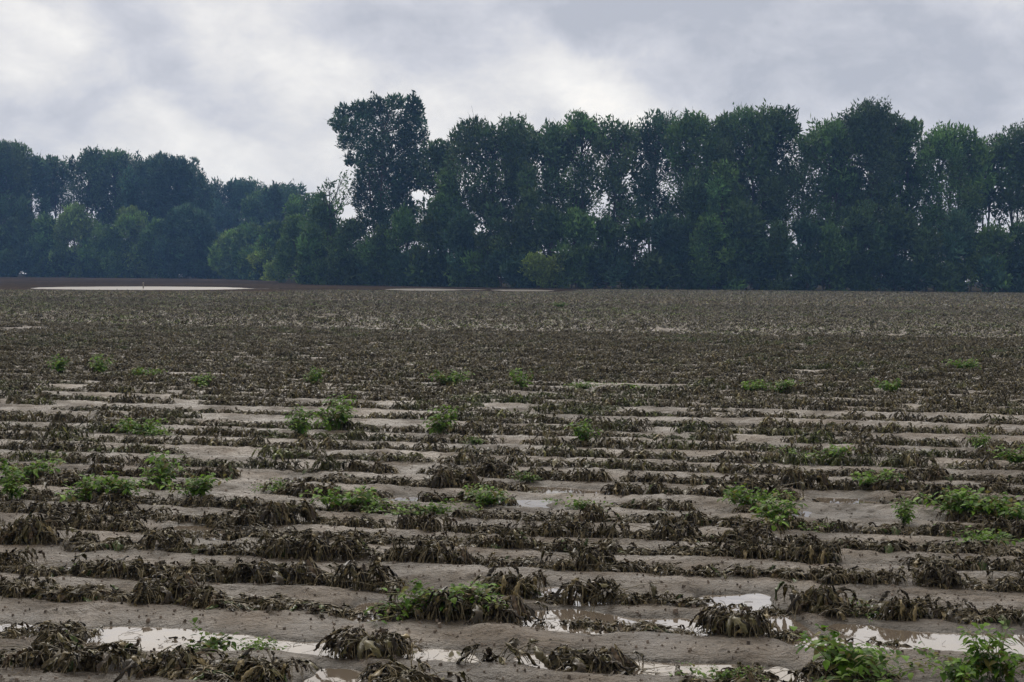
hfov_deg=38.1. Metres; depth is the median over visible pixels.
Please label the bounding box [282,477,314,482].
wilted plant
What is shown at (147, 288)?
pond
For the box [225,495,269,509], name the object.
wilted plant
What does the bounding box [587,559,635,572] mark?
wilted plant
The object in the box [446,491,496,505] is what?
wilted plant
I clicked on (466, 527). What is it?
wilted plant
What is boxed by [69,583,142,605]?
wilted plant
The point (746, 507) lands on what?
wilted plant
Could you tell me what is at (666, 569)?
wilted plant
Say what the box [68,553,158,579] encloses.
wilted plant
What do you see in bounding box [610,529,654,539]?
wilted plant
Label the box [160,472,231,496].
green plant
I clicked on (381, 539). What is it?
wilted plant
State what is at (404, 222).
vine covered tree
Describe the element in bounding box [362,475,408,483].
wilted plant
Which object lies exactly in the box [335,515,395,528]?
wilted plant
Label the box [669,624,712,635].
wilted plant
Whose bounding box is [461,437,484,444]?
green plant
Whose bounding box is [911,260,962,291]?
bush
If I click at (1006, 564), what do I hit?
wilted plant
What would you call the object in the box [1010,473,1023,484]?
wilted plant
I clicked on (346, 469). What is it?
wilted plant
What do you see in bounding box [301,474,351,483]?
wilted plant
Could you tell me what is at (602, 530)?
wilted plant
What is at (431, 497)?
wilted plant
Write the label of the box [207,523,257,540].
wilted plant
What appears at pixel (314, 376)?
green plant
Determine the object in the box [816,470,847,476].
wilted plant
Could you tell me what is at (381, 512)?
wilted plant
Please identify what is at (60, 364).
green plant
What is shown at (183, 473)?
wilted plant
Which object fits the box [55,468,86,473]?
wilted plant
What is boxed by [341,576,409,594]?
wilted plant
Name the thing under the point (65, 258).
bush
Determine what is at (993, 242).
vine covered tree
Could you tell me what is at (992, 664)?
green plant
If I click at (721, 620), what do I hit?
wilted plant
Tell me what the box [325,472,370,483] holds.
wilted plant
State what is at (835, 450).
green plant
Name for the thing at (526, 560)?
wilted plant
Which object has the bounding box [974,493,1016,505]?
wilted plant
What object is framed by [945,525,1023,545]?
green plant
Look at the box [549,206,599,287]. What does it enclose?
vine covered tree
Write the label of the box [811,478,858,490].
wilted plant
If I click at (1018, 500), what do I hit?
wilted plant
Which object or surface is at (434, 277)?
bush
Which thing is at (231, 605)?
wilted plant
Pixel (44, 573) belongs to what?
wilted plant
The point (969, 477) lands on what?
wilted plant
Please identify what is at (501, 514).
wilted plant
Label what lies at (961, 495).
green plant
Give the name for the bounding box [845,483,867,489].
wilted plant
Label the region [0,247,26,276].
bush
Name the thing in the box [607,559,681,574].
wilted plant
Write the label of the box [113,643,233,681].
wilted plant
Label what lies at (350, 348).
wilted crop
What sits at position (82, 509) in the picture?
wilted plant
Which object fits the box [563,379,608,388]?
green plant
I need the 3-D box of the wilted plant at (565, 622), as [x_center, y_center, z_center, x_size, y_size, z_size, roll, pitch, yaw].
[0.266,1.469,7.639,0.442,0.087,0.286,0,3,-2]
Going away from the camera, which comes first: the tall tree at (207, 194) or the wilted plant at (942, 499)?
the wilted plant at (942, 499)
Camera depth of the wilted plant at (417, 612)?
7.73 m
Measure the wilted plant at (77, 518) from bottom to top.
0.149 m
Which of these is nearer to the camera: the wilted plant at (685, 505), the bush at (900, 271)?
the wilted plant at (685, 505)
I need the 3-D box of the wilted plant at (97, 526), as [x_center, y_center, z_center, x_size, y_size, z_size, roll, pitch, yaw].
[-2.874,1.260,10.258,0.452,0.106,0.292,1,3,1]
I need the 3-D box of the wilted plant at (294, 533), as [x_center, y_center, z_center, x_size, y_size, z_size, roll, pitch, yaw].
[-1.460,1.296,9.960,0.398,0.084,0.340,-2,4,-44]
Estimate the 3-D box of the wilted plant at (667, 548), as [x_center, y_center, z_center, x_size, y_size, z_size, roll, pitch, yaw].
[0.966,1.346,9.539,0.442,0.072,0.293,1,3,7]
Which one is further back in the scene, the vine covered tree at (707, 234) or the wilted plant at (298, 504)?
the vine covered tree at (707, 234)
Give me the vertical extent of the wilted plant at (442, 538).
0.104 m
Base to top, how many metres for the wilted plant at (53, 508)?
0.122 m
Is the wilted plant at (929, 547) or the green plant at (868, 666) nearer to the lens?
the green plant at (868, 666)
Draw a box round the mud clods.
[0,391,1023,681]
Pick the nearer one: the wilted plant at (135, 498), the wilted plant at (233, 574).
the wilted plant at (233, 574)
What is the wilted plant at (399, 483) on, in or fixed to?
on the field
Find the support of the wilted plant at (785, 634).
on the field
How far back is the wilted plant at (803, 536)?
9.84 m
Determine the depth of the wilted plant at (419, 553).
9.20 m
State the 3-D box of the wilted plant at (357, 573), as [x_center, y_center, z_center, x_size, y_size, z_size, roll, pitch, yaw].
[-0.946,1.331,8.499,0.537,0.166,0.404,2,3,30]
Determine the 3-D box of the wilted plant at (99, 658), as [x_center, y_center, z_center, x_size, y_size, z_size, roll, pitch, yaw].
[-1.980,1.413,6.679,0.632,0.127,0.399,1,3,7]
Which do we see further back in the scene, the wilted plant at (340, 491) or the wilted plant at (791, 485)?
the wilted plant at (791, 485)
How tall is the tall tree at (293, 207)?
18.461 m
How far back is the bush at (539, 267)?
202.86 m
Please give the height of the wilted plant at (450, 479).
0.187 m
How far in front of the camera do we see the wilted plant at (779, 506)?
11.18 m
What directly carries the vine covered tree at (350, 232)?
on the field
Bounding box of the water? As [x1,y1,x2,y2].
[0,461,1023,681]
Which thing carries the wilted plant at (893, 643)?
on the field
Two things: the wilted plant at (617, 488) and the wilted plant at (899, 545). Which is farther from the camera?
the wilted plant at (617, 488)
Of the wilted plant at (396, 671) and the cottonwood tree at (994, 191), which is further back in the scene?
the cottonwood tree at (994, 191)
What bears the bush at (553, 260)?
on the field
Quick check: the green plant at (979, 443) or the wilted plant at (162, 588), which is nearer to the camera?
the wilted plant at (162, 588)
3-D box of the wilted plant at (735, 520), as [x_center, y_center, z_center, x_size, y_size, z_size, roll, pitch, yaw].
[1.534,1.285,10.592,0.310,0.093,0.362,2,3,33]
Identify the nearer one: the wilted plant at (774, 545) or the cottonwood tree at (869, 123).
the wilted plant at (774, 545)
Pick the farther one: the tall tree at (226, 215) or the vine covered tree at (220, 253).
the tall tree at (226, 215)
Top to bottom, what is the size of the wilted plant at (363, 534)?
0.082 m
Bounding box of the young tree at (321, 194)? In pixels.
[314,169,354,245]
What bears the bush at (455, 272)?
on the field
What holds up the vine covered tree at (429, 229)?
on the field
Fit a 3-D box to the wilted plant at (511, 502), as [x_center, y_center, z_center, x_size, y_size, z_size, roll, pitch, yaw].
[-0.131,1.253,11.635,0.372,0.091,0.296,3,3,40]
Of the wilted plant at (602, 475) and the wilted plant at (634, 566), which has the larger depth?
the wilted plant at (602, 475)
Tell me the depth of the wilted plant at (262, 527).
10.05 m
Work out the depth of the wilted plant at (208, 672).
6.48 m
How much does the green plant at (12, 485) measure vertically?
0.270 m
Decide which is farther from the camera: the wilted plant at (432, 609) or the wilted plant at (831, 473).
the wilted plant at (831, 473)
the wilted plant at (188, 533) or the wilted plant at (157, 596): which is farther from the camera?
the wilted plant at (188, 533)
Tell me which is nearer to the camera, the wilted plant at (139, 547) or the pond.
the wilted plant at (139, 547)
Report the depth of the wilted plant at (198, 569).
8.52 m
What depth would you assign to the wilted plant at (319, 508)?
11.08 m
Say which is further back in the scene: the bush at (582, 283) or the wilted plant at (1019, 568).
the bush at (582, 283)
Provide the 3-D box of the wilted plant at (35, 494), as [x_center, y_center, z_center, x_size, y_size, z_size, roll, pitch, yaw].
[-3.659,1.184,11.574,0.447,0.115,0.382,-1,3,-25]
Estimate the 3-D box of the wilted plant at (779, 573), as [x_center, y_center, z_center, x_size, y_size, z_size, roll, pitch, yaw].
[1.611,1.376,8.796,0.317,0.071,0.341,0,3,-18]
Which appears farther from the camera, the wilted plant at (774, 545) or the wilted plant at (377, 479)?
the wilted plant at (377, 479)
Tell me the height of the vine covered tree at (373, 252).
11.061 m
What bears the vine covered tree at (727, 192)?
on the field
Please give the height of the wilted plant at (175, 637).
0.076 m
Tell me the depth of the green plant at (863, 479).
12.47 m
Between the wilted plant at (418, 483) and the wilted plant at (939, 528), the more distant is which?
the wilted plant at (418, 483)
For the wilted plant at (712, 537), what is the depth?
9.87 m
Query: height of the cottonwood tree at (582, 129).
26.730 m
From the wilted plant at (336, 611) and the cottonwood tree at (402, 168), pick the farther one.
the cottonwood tree at (402, 168)
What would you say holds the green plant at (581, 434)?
on the field
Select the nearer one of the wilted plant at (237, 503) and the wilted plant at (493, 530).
the wilted plant at (493, 530)
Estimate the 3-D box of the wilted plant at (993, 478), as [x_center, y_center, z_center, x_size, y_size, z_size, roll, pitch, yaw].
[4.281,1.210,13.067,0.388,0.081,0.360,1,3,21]
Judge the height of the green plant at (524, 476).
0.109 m
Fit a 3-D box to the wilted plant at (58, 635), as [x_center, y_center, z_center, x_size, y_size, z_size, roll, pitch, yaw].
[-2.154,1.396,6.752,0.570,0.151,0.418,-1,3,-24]
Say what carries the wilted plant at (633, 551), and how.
on the field
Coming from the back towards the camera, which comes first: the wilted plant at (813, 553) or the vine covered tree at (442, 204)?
the vine covered tree at (442, 204)
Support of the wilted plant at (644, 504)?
on the field
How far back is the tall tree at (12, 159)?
355.38 m
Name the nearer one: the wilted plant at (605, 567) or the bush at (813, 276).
the wilted plant at (605, 567)
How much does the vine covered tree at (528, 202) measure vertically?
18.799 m
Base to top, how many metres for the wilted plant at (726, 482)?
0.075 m
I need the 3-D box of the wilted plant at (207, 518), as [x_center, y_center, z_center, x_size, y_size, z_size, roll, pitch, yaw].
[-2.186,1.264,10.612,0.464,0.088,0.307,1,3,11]
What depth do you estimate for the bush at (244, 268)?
310.65 m
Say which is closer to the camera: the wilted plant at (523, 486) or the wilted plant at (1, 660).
the wilted plant at (1, 660)
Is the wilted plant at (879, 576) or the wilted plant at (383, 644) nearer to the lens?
the wilted plant at (383, 644)
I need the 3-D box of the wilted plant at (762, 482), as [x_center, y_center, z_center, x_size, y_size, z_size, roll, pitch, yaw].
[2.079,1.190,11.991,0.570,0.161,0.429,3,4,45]
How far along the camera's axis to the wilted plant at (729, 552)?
9.42 m
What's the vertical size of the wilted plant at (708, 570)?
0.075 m
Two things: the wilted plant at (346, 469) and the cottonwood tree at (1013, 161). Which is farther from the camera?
the cottonwood tree at (1013, 161)
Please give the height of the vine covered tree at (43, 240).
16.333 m
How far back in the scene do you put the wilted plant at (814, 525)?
10.40 m
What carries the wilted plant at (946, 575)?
on the field
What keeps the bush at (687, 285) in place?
on the field
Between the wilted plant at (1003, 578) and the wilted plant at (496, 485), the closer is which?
the wilted plant at (1003, 578)
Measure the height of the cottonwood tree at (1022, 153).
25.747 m
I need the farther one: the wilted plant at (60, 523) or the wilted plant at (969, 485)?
the wilted plant at (969, 485)
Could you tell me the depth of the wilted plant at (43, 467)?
13.12 m
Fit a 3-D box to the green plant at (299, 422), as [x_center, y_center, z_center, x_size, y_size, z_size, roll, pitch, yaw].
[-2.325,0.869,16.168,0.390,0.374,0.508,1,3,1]
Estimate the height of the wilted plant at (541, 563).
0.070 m
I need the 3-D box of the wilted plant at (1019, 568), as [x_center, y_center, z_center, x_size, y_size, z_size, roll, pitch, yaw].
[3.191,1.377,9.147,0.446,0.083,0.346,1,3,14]
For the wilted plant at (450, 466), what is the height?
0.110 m
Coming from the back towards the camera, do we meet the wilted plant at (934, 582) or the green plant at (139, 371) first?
the green plant at (139, 371)
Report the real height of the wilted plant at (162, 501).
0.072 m
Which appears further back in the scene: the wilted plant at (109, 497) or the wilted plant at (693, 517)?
the wilted plant at (109, 497)
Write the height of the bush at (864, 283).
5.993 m
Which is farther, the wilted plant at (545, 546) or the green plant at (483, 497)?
the green plant at (483, 497)
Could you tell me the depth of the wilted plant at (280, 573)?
8.46 m
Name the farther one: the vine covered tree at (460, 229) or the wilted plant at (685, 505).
the vine covered tree at (460, 229)
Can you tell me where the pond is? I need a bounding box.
[33,286,552,290]
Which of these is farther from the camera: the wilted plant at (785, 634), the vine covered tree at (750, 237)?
the vine covered tree at (750, 237)
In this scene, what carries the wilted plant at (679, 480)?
on the field
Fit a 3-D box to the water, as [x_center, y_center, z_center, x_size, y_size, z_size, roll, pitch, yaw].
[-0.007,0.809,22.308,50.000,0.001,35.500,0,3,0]
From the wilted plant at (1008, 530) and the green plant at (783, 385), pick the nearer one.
the wilted plant at (1008, 530)
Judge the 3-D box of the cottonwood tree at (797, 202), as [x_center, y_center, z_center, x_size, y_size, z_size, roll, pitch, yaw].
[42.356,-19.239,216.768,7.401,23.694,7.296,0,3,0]
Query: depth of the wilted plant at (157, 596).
7.96 m
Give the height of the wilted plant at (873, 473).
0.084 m
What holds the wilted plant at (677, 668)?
on the field
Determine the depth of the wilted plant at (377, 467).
13.22 m
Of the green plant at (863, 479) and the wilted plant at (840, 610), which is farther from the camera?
the green plant at (863, 479)
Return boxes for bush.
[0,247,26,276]
[32,256,62,276]
[48,249,81,277]
[85,261,98,277]
[110,252,129,277]
[187,270,204,278]
[204,259,226,278]
[219,258,247,278]
[236,242,255,279]
[249,262,266,279]
[260,256,285,280]
[279,261,295,281]
[341,254,367,284]
[380,251,415,285]
[419,253,450,286]
[442,261,474,286]
[458,249,494,286]
[496,254,536,287]
[518,249,558,287]
[536,253,569,287]
[549,249,594,288]
[619,264,650,288]
[638,245,682,288]
[666,260,700,288]
[692,247,726,289]
[716,256,748,289]
[735,256,770,289]
[752,251,785,289]
[761,251,816,289]
[790,257,829,290]
[847,262,880,290]
[882,255,919,290]
[892,257,936,290]
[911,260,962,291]
[944,259,972,291]
[959,251,994,291]
[969,254,1009,291]
[989,259,1022,291]
[1010,249,1023,291]
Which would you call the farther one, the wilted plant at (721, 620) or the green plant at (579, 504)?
the green plant at (579, 504)
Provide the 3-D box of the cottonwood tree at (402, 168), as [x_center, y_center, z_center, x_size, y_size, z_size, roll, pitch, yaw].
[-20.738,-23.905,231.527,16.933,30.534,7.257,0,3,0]
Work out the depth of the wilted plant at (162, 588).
8.03 m
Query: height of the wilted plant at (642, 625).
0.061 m
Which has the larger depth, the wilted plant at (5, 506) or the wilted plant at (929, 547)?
the wilted plant at (5, 506)
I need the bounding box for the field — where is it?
[0,274,1023,681]
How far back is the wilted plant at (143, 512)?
10.70 m
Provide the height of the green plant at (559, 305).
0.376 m
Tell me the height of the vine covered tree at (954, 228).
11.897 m
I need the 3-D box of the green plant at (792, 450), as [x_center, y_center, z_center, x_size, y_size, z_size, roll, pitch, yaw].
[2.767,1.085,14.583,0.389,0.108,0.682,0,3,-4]
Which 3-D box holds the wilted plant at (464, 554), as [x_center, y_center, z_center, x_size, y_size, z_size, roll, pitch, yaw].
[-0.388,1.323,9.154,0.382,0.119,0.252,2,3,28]
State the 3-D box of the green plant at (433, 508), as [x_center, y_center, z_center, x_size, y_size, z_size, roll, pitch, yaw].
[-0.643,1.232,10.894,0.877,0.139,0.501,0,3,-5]
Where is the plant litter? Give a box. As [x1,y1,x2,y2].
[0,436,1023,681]
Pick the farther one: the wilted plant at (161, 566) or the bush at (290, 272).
the bush at (290, 272)
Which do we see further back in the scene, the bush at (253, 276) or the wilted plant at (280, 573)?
the bush at (253, 276)
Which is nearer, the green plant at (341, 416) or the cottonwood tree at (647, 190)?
the green plant at (341, 416)
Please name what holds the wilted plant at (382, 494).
on the field
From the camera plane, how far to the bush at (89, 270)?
343.91 m
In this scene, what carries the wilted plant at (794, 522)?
on the field
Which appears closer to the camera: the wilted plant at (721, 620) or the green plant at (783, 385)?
the wilted plant at (721, 620)
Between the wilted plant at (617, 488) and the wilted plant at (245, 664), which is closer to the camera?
the wilted plant at (245, 664)
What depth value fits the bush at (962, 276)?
199.48 m
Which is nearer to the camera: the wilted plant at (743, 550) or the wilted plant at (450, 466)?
the wilted plant at (743, 550)
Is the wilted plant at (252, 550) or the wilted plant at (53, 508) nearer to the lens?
the wilted plant at (252, 550)
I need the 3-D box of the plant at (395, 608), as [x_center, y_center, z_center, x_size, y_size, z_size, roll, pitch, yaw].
[-0.419,1.373,7.822,0.790,0.144,0.523,0,3,-15]
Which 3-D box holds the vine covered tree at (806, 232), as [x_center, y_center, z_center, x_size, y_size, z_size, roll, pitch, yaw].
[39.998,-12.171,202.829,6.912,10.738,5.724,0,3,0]
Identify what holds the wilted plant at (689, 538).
on the field
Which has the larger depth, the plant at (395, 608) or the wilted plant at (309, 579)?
the wilted plant at (309, 579)
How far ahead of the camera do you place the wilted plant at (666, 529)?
9.99 m
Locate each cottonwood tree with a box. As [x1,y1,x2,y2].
[325,90,429,284]
[413,137,466,219]
[442,105,538,239]
[502,121,542,224]
[523,117,575,255]
[552,107,605,287]
[588,114,640,287]
[625,108,683,287]
[658,107,721,217]
[697,110,748,224]
[717,98,807,288]
[782,132,825,283]
[798,115,862,288]
[819,96,913,289]
[875,116,931,289]
[912,120,997,253]
[968,131,1010,290]
[988,123,1023,289]
[1015,118,1023,218]
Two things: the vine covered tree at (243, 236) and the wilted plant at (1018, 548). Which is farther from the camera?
the vine covered tree at (243, 236)
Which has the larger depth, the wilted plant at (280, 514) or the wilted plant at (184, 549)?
the wilted plant at (280, 514)
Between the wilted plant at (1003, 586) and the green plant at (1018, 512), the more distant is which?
the green plant at (1018, 512)
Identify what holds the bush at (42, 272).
on the field
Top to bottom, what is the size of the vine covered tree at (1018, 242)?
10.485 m
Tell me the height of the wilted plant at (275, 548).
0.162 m
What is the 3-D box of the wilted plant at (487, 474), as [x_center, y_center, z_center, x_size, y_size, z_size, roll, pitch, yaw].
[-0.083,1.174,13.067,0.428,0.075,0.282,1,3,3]
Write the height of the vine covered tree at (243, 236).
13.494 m
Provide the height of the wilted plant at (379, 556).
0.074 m
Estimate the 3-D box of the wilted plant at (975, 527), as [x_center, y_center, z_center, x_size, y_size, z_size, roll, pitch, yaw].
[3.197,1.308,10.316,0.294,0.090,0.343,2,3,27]
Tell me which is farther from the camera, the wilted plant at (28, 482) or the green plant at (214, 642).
the wilted plant at (28, 482)
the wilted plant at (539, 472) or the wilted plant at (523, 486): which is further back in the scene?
the wilted plant at (539, 472)
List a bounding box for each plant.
[0,457,65,480]
[0,462,30,469]
[0,466,28,499]
[0,498,25,511]
[0,513,78,544]
[0,545,46,571]
[0,559,63,575]
[0,574,34,597]
[0,574,61,600]
[0,621,61,638]
[0,628,103,670]
[0,647,21,664]
[2,499,65,514]
[9,637,142,675]
[13,485,71,501]
[14,475,47,485]
[17,564,71,576]
[20,463,55,471]
[20,514,73,529]
[26,618,107,639]
[27,499,85,515]
[29,583,109,602]
[30,471,72,485]
[38,470,94,487]
[38,493,86,501]
[46,354,70,371]
[47,508,106,530]
[49,530,100,544]
[54,471,117,501]
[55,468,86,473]
[55,500,111,516]
[58,558,105,576]
[60,534,135,551]
[68,514,122,531]
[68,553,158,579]
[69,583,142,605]
[72,484,128,501]
[76,500,140,516]
[81,462,125,476]
[88,471,154,497]
[89,354,113,371]
[90,490,154,503]
[98,513,147,531]
[106,560,171,580]
[110,416,168,434]
[111,505,179,519]
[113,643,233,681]
[116,463,177,476]
[116,586,166,605]
[117,494,159,503]
[119,541,168,552]
[120,526,176,534]
[122,571,205,604]
[128,366,166,377]
[130,421,181,436]
[136,478,184,489]
[137,495,183,506]
[137,529,202,552]
[138,450,191,487]
[147,471,189,477]
[148,560,219,580]
[152,511,202,522]
[156,636,201,646]
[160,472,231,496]
[160,482,190,489]
[160,660,262,681]
[161,528,211,539]
[164,542,216,553]
[165,493,221,506]
[168,583,228,607]
[172,558,250,583]
[178,511,233,526]
[179,467,218,477]
[181,556,288,584]
[182,617,239,655]
[187,596,257,611]
[190,372,215,386]
[193,530,235,539]
[193,538,261,555]
[197,462,240,478]
[197,495,253,508]
[204,514,253,528]
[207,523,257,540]
[214,647,325,681]
[217,592,288,614]
[223,506,275,526]
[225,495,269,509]
[229,545,271,558]
[231,636,286,650]
[232,557,335,585]
[237,521,298,540]
[241,531,325,559]
[248,477,286,491]
[253,498,322,526]
[261,481,311,495]
[265,527,320,539]
[269,534,363,561]
[274,597,325,610]
[277,500,316,507]
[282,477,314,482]
[283,404,318,437]
[284,574,343,587]
[288,482,340,497]
[289,466,319,473]
[291,518,326,524]
[298,484,382,511]
[298,528,360,540]
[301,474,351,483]
[301,560,400,590]
[303,366,324,383]
[306,394,357,430]
[307,602,378,621]
[309,503,342,511]
[313,620,421,659]
[315,485,356,496]
[315,513,387,526]
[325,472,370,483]
[325,503,371,512]
[325,538,377,560]
[332,467,370,471]
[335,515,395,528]
[338,499,394,513]
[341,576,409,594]
[342,527,392,543]
[348,458,399,473]
[348,497,406,512]
[350,488,393,498]
[351,476,384,483]
[354,546,414,561]
[356,655,471,681]
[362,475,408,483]
[363,533,423,545]
[363,589,496,625]
[365,498,482,516]
[368,598,441,621]
[372,504,416,514]
[382,579,497,613]
[383,535,454,563]
[388,476,426,485]
[388,585,487,623]
[393,511,459,532]
[398,534,456,544]
[400,504,450,515]
[401,475,461,487]
[413,490,452,502]
[416,466,453,474]
[420,404,459,434]
[420,546,483,564]
[421,369,474,385]
[425,528,490,547]
[427,467,483,488]
[431,521,484,533]
[432,461,470,472]
[445,592,548,624]
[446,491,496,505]
[449,459,518,476]
[450,507,500,520]
[450,581,507,614]
[452,539,504,548]
[456,637,569,667]
[457,521,511,532]
[457,552,510,567]
[459,477,504,490]
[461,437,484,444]
[463,483,516,506]
[470,563,559,601]
[473,527,536,549]
[475,523,535,535]
[477,508,533,522]
[478,470,519,479]
[483,481,534,491]
[492,494,517,505]
[499,555,552,566]
[502,474,522,479]
[508,368,533,387]
[508,470,541,481]
[508,519,559,536]
[511,510,562,522]
[511,538,558,551]
[513,556,568,568]
[520,466,571,480]
[532,508,583,520]
[532,592,605,605]
[533,644,643,673]
[534,618,601,628]
[537,516,595,537]
[541,491,612,511]
[541,546,616,571]
[544,470,585,480]
[548,575,658,611]
[549,536,614,552]
[553,302,569,306]
[555,617,631,632]
[560,502,621,522]
[560,657,683,675]
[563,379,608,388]
[564,418,602,440]
[566,467,613,482]
[568,538,638,554]
[572,520,630,538]
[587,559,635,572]
[596,501,636,508]
[596,514,636,522]
[600,479,654,496]
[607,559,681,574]
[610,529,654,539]
[611,381,653,389]
[612,590,683,605]
[613,546,650,555]
[613,619,678,633]
[619,470,677,483]
[620,499,670,510]
[620,520,701,541]
[623,511,677,523]
[635,544,689,555]
[641,482,682,494]
[645,562,697,575]
[646,541,711,556]
[653,498,697,510]
[653,512,709,524]
[657,476,689,483]
[659,594,722,607]
[661,534,708,542]
[666,487,701,494]
[668,473,724,486]
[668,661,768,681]
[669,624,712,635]
[670,671,773,681]
[672,510,718,526]
[676,564,728,578]
[679,483,738,496]
[682,541,738,557]
[687,600,777,638]
[701,532,732,543]
[702,514,751,527]
[706,477,743,485]
[711,562,765,577]
[715,531,792,561]
[717,482,791,505]
[718,519,785,543]
[720,661,799,680]
[722,472,779,487]
[725,519,763,527]
[727,603,749,608]
[731,503,763,513]
[733,477,805,498]
[740,379,775,390]
[749,491,807,530]
[749,515,808,530]
[750,501,801,515]
[750,534,841,561]
[750,604,794,617]
[750,628,811,643]
[756,538,793,545]
[758,565,818,582]
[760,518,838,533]
[764,378,804,392]
[768,444,817,456]
[771,521,834,532]
[773,494,818,501]
[773,581,870,618]
[776,467,837,489]
[777,481,806,488]
[780,565,847,584]
[784,537,848,565]
[788,533,843,545]
[790,623,909,677]
[794,660,901,681]
[801,443,855,463]
[807,564,872,585]
[809,516,857,532]
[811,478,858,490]
[811,643,945,681]
[814,601,882,620]
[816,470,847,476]
[830,536,877,549]
[838,466,879,476]
[844,636,911,647]
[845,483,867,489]
[845,522,905,534]
[847,467,908,485]
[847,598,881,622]
[848,537,903,553]
[850,565,914,585]
[856,478,912,490]
[857,468,893,477]
[863,589,943,620]
[865,539,937,552]
[870,376,901,392]
[873,495,927,504]
[876,474,926,490]
[883,562,970,589]
[884,468,935,480]
[887,523,933,535]
[890,482,971,503]
[890,496,919,524]
[897,553,972,569]
[904,464,949,480]
[913,485,996,515]
[913,641,988,681]
[914,482,944,490]
[917,575,984,589]
[917,597,982,619]
[918,540,956,551]
[920,520,976,536]
[930,538,1007,556]
[931,472,962,480]
[932,487,986,505]
[932,553,991,570]
[935,509,970,522]
[940,480,982,490]
[941,358,981,368]
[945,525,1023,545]
[945,608,1023,626]
[946,485,1021,516]
[949,522,988,537]
[953,514,1023,540]
[957,473,986,480]
[957,621,1023,681]
[961,576,1023,593]
[964,506,1012,522]
[965,543,1023,556]
[966,433,990,449]
[966,555,1023,571]
[973,488,1009,493]
[973,497,1023,520]
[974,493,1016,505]
[975,473,1015,482]
[978,480,1023,494]
[981,603,1023,619]
[986,444,1023,464]
[986,566,1023,590]
[993,556,1023,571]
[995,525,1023,540]
[997,546,1023,556]
[1009,497,1023,506]
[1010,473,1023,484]
[1012,490,1023,495]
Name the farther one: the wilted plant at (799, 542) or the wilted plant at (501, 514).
the wilted plant at (501, 514)
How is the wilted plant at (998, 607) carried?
on the field
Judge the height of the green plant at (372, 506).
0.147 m
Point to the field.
(258, 624)
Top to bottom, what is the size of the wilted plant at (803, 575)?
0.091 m
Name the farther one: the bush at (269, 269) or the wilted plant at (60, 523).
the bush at (269, 269)
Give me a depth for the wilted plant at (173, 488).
12.06 m
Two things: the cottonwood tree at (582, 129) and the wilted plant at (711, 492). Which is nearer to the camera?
the wilted plant at (711, 492)
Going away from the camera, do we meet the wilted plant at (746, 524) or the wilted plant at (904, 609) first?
the wilted plant at (904, 609)
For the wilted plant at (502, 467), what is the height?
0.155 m
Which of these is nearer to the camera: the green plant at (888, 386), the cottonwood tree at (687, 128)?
the green plant at (888, 386)
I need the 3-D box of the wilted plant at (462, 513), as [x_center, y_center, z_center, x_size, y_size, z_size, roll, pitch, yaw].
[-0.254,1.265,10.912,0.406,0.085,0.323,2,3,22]
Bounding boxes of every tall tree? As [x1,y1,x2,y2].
[0,138,35,274]
[10,149,53,231]
[37,154,78,276]
[62,145,112,216]
[89,147,135,227]
[114,150,208,223]
[172,175,215,229]
[207,175,268,245]
[238,187,282,233]
[255,179,307,224]
[280,191,327,242]
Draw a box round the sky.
[0,0,1023,281]
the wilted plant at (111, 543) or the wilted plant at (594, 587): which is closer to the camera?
the wilted plant at (594, 587)
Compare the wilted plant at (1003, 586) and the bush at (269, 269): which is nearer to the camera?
the wilted plant at (1003, 586)
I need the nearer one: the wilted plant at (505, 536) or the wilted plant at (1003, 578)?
the wilted plant at (1003, 578)
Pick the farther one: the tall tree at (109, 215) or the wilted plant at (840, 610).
the tall tree at (109, 215)
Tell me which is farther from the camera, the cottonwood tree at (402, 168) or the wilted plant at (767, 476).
the cottonwood tree at (402, 168)
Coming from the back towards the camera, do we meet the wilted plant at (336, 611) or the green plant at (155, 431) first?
the green plant at (155, 431)
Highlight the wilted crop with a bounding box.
[0,288,1023,681]
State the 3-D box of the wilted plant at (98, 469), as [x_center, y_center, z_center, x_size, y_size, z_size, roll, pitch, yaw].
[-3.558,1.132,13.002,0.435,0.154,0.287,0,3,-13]
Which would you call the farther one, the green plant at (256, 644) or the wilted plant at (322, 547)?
the wilted plant at (322, 547)
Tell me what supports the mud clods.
on the field
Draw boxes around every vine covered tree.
[25,210,68,276]
[47,201,98,277]
[76,221,126,277]
[107,204,148,277]
[151,202,215,278]
[193,217,219,278]
[206,228,236,277]
[227,221,261,278]
[246,240,275,279]
[254,219,286,262]
[272,212,307,282]
[289,222,332,283]
[296,199,346,282]
[325,216,370,284]
[352,223,401,285]
[383,203,420,285]
[403,214,449,285]
[424,165,464,262]
[438,208,481,286]
[470,215,513,286]
[497,214,538,260]
[513,160,541,287]
[527,202,567,286]
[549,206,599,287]
[586,213,626,288]
[615,217,657,288]
[644,210,690,288]
[673,175,716,259]
[685,211,735,289]
[697,158,751,277]
[719,200,773,289]
[758,217,795,278]
[782,213,823,289]
[808,219,858,290]
[935,205,980,277]
[967,219,1015,291]
[1002,218,1023,283]
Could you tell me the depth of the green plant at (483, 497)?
11.40 m
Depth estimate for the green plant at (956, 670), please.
6.46 m
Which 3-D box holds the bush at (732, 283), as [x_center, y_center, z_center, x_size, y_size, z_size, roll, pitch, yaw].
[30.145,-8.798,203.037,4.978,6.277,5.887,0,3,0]
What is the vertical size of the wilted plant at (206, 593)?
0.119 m
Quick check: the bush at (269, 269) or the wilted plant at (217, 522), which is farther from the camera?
the bush at (269, 269)
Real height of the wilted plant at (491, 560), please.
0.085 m
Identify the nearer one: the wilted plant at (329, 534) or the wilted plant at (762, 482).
the wilted plant at (329, 534)
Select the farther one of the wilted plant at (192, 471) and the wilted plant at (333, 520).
the wilted plant at (192, 471)
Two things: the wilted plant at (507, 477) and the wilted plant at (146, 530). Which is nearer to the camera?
the wilted plant at (146, 530)
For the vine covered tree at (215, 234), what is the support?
on the field

